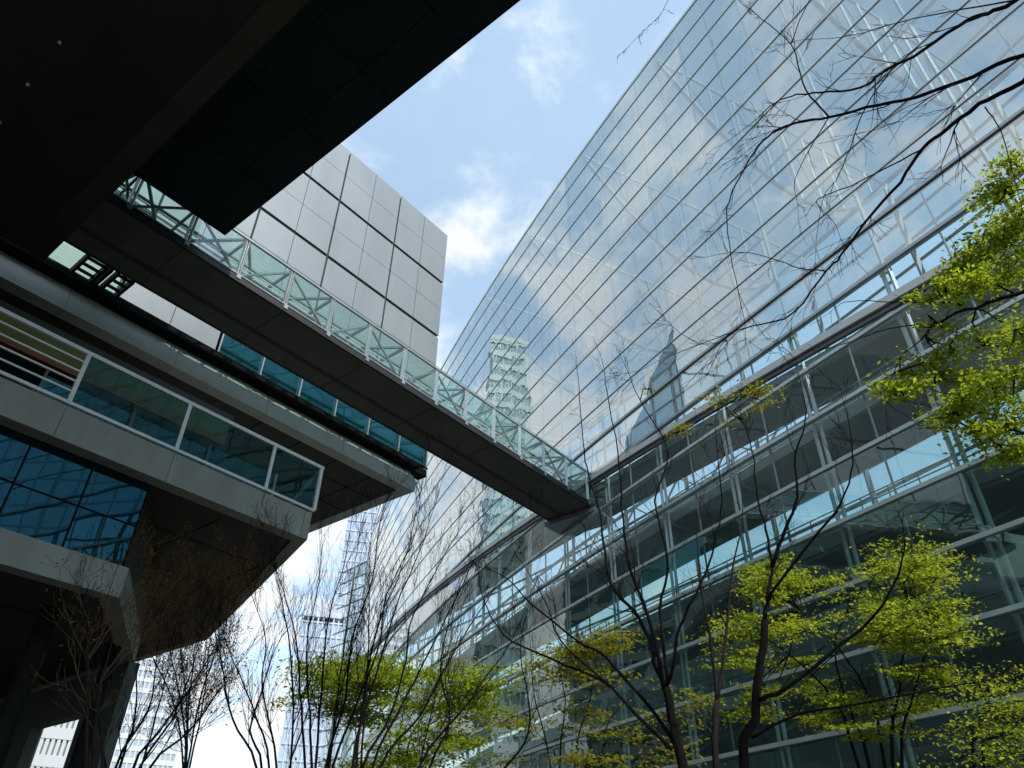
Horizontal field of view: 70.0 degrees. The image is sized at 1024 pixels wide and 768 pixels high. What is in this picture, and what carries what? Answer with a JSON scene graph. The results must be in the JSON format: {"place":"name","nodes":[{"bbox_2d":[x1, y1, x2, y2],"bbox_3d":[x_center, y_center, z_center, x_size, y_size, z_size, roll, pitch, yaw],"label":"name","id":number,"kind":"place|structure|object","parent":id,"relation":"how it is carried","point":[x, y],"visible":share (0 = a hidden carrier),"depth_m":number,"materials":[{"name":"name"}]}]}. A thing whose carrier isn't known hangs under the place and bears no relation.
{"place":"outdoors","nodes":[
{"label":"outdoors","id":0,"kind":"place"},
{"bbox_2d":[0,0,519,260],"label":"overhanging hall","id":1,"kind":"structure","parent":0,"point":[224,117],"depth_m":19.30,"materials":[{"name":"concrete"}]},
{"bbox_2d":[173,0,1023,767],"label":"sky","id":2,"kind":"structure","parent":0,"point":[478,145],"materials":[{"name":"blue"}]},
{"label":"ground","id":3,"kind":"structure","parent":0,"visible":0},
{"bbox_2d":[29,729,43,767],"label":"green tower","id":4,"kind":"structure","parent":3,"relation":"on","point":[36,748],"depth_m":104.70,"materials":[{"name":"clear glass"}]},
{"bbox_2d":[29,729,43,767],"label":"windows","id":5,"kind":"structure","parent":4,"relation":"in","point":[43,729],"depth_m":104.47,"materials":[{"name":"glass"}]},
{"bbox_2d":[30,720,78,767],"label":"building","id":6,"kind":"structure","parent":3,"relation":"on","point":[53,747],"depth_m":93.12,"materials":[{"name":"white concrete"}]},
{"bbox_2d":[34,720,75,767],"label":"windows","id":7,"kind":"structure","parent":6,"relation":"in","point":[73,723],"depth_m":93.33,"materials":[{"name":"glass"}]},
{"bbox_2d":[22,515,198,767],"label":"bare tree","id":8,"kind":"object","parent":3,"relation":"on","point":[87,656],"visible":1,"depth_m":9.38,"materials":[{"name":"brown plant"}]},
{"bbox_2d":[110,641,204,767],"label":"banded tower","id":9,"kind":"structure","parent":3,"relation":"on","point":[167,758],"depth_m":276.58,"materials":[{"name":"white concrete"}]},
{"bbox_2d":[110,641,203,767],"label":"windows","id":10,"kind":"structure","parent":9,"relation":"in","point":[116,753],"depth_m":276.45,"materials":[{"name":"glass"}]},
{"bbox_2d":[51,505,273,767],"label":"bare tree","id":11,"kind":"object","parent":3,"relation":"on","point":[124,749],"visible":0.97,"depth_m":11.39,"materials":[{"name":"brown plant"}]},
{"bbox_2d":[112,502,285,767],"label":"bare tree","id":12,"kind":"object","parent":3,"relation":"on","point":[185,763],"visible":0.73,"depth_m":15.22,"materials":[{"name":"brown plant"}]},
{"bbox_2d":[0,144,446,767],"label":"conference block","id":13,"kind":"structure","parent":3,"relation":"on","point":[128,406],"depth_m":20.18,"materials":[{"name":"concrete"}]},
{"bbox_2d":[69,254,134,296],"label":"link walkway","id":14,"kind":"structure","parent":13,"relation":"attached to","point":[100,275],"depth_m":30.89,"materials":[{"name":"black metal"}]},
{"bbox_2d":[180,501,346,767],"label":"bare tree","id":15,"kind":"object","parent":3,"relation":"on","point":[253,711],"visible":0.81,"depth_m":12.83,"materials":[{"name":"brown plant"}]},
{"bbox_2d":[277,610,350,767],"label":"blue tower","id":16,"kind":"structure","parent":3,"relation":"on","point":[282,758],"depth_m":206.95,"materials":[{"name":"concrete"}]},
{"bbox_2d":[278,622,345,767],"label":"windows","id":17,"kind":"structure","parent":16,"relation":"in","point":[287,720],"depth_m":205.94,"materials":[{"name":"blue glass"}]},
{"bbox_2d":[245,428,435,767],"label":"bare tree","id":18,"kind":"object","parent":3,"relation":"on","point":[335,723],"visible":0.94,"depth_m":12.57,"materials":[{"name":"brown plant"}]},
{"bbox_2d":[330,505,379,767],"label":"tall tower","id":19,"kind":"structure","parent":3,"relation":"on","point":[354,535],"depth_m":279.65,"materials":[{"name":"grey concrete"}]},
{"bbox_2d":[330,505,379,767],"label":"windows","id":20,"kind":"structure","parent":19,"relation":"in","point":[339,736],"depth_m":279.57,"materials":[{"name":"blue glass"}]},
{"bbox_2d":[254,638,542,767],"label":"leafy tree","id":21,"kind":"object","parent":3,"relation":"on","point":[399,758],"visible":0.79,"depth_m":21.70,"materials":[{"name":"green plant"}]},
{"bbox_2d":[345,406,542,767],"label":"bare tree","id":22,"kind":"object","parent":3,"relation":"on","point":[365,703],"visible":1,"depth_m":12.12,"materials":[{"name":"brown plant"}]},
{"bbox_2d":[398,484,581,767],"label":"bare tree","id":23,"kind":"object","parent":3,"relation":"on","point":[452,721],"visible":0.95,"depth_m":12.07,"materials":[{"name":"brown plant"}]},
{"bbox_2d":[458,619,725,767],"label":"leafy tree","id":24,"kind":"object","parent":3,"relation":"on","point":[614,637],"visible":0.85,"depth_m":20.13,"materials":[{"name":"green plant"}]},
{"bbox_2d":[453,335,738,767],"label":"bare tree","id":25,"kind":"object","parent":3,"relation":"on","point":[674,735],"visible":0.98,"depth_m":10.95,"materials":[{"name":"brown plant"}]},
{"bbox_2d":[313,0,1023,767],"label":"glass hall","id":26,"kind":"structure","parent":3,"relation":"on","point":[633,206],"depth_m":42.00,"materials":[{"name":"glass"}]},
{"bbox_2d":[64,174,614,536],"bbox_3d":[-5.621,0.639,40.125,4.100,3.300,35.058,-25,-43,31],"label":"footbridge","id":27,"kind":"object","parent":26,"relation":"attached to","point":[126,238],"visible":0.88,"depth_m":35.22,"materials":[{"name":"grey metal"}]},
{"bbox_2d":[667,434,752,767],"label":"bare tree","id":28,"kind":"object","parent":3,"relation":"on","point":[714,732],"visible":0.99,"depth_m":12.64,"materials":[{"name":"brown plant"}]},
{"bbox_2d":[599,0,1023,395],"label":"bare tree","id":29,"kind":"object","parent":3,"relation":"on","point":[956,121],"visible":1,"depth_m":8.58,"materials":[{"name":"brown plant"}]},
{"bbox_2d":[685,516,1004,767],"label":"leafy tree","id":30,"kind":"object","parent":3,"relation":"on","point":[903,628],"visible":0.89,"depth_m":13.08,"materials":[{"name":"green plant"}]},
{"bbox_2d":[693,332,1022,767],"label":"bare tree","id":31,"kind":"object","parent":3,"relation":"on","point":[750,726],"visible":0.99,"depth_m":8.93,"materials":[{"name":"brown plant"}]},
{"bbox_2d":[798,139,1023,479],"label":"leafy tree","id":32,"kind":"object","parent":3,"relation":"on","point":[969,281],"visible":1,"depth_m":7.60,"materials":[{"name":"green plant"}]},
{"bbox_2d":[897,661,1023,767],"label":"leafy tree","id":33,"kind":"object","parent":3,"relation":"on","point":[987,737],"visible":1,"depth_m":11.97,"materials":[{"name":"green plant"}]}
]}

